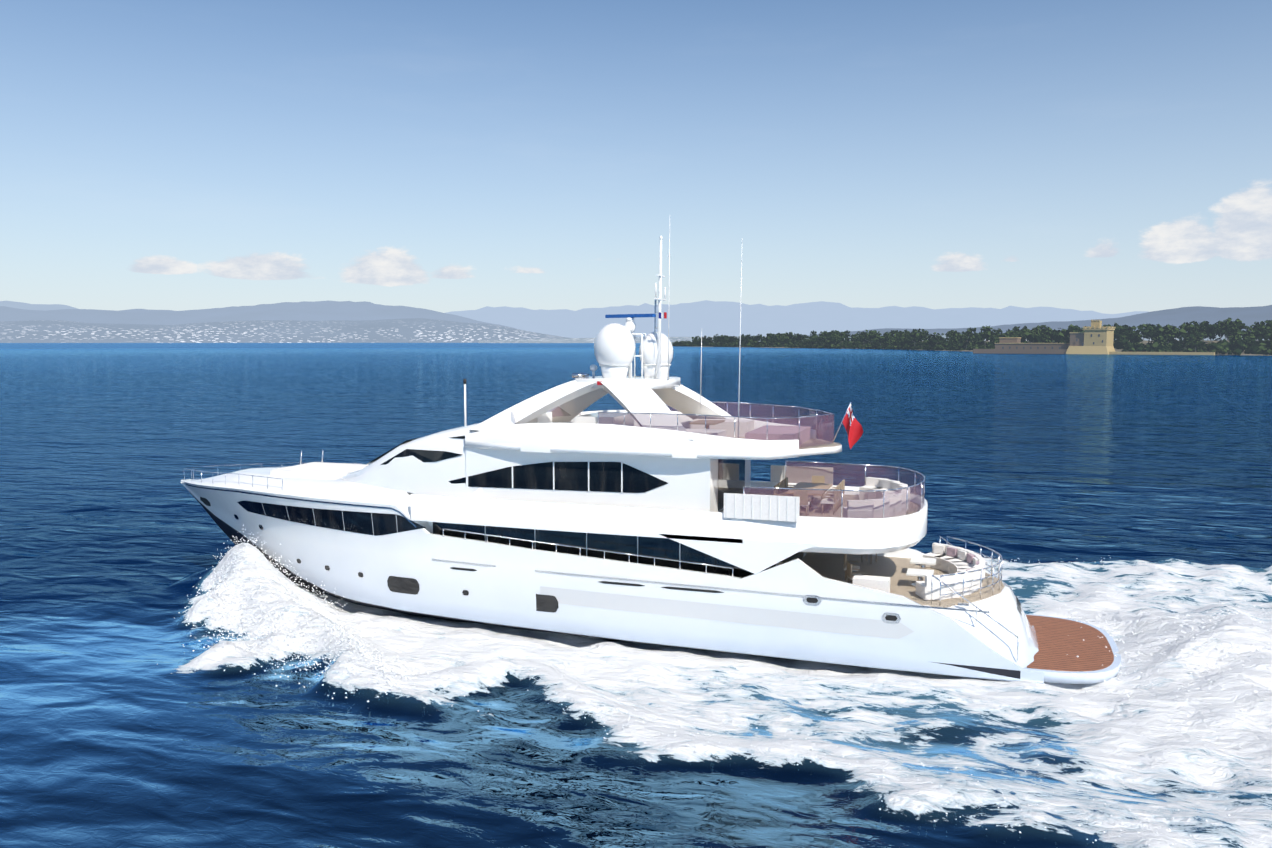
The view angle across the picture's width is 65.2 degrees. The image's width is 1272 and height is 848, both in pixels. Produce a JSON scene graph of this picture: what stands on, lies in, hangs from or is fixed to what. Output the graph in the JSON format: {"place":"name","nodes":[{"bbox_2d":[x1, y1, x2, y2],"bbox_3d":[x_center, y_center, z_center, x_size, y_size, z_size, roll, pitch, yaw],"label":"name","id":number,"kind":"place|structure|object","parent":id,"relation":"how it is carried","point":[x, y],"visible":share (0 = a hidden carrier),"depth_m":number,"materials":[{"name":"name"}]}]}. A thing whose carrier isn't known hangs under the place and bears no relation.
{"place":"outdoors","nodes":[
{"label":"outdoors","id":0,"kind":"place"},
{"bbox_2d":[0,301,77,310],"bbox_3d":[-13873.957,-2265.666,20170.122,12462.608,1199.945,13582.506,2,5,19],"label":"hills","id":1,"kind":"structure","parent":0,"point":[26,306],"depth_m":21087.37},
{"bbox_2d":[0,301,515,328],"bbox_3d":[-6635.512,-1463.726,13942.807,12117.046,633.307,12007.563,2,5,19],"label":"hills","id":2,"kind":"structure","parent":0,"point":[328,310],"depth_m":13568.27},
{"bbox_2d":[0,318,567,342],"bbox_3d":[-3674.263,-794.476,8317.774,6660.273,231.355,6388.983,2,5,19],"label":"coast","id":3,"kind":"structure","parent":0,"point":[413,330],"depth_m":7981.41},
{"bbox_2d":[0,343,1271,847],"bbox_3d":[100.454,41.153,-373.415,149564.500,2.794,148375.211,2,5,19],"label":"sea","id":4,"kind":"structure","parent":0,"point":[134,713],"depth_m":34.16,"materials":[{"name":"liquid"}]},
{"bbox_2d":[181,234,1120,683],"bbox_3d":[-2.461,0.588,40.247,40.320,17.300,8.250,2,5,19],"label":"yacht","id":5,"kind":"object","parent":4,"relation":"on","point":[651,512],"visible":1,"depth_m":36.33,"materials":[{"name":"white plastic"}]},
{"bbox_2d":[0,0,1271,313],"label":"sky","id":6,"kind":"structure","parent":0,"point":[444,156],"materials":[{"name":"blue"}]},
{"bbox_2d":[447,300,1147,337],"bbox_3d":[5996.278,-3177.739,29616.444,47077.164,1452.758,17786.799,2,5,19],"label":"hills","id":7,"kind":"structure","parent":0,"point":[707,318],"depth_m":31784.36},
{"bbox_2d":[478,332,1268,342],"bbox_3d":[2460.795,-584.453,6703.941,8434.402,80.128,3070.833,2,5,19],"label":"coast","id":8,"kind":"structure","parent":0,"point":[592,340],"depth_m":6925.43},
{"bbox_2d":[686,340,1271,355],"bbox_3d":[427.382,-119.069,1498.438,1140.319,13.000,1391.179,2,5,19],"label":"shoreline","id":9,"kind":"structure","parent":0,"point":[1145,342],"depth_m":986.42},
{"bbox_2d":[672,317,1271,354],"bbox_3d":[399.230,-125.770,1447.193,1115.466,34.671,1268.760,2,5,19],"label":"island trees","id":10,"kind":"object","parent":9,"relation":"on","point":[1192,336],"visible":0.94,"depth_m":1075.18,"materials":[{"name":"green plant"}]},
{"bbox_2d":[973,319,1214,354],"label":"fortress","id":11,"kind":"structure","parent":9,"relation":"on","point":[1096,337],"depth_m":856.46,"materials":[{"name":"stone"}]},
{"bbox_2d":[807,305,1271,335],"bbox_3d":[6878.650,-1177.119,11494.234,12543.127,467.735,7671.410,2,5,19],"label":"hills","id":12,"kind":"structure","parent":0,"point":[1247,316],"depth_m":11572.81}
]}

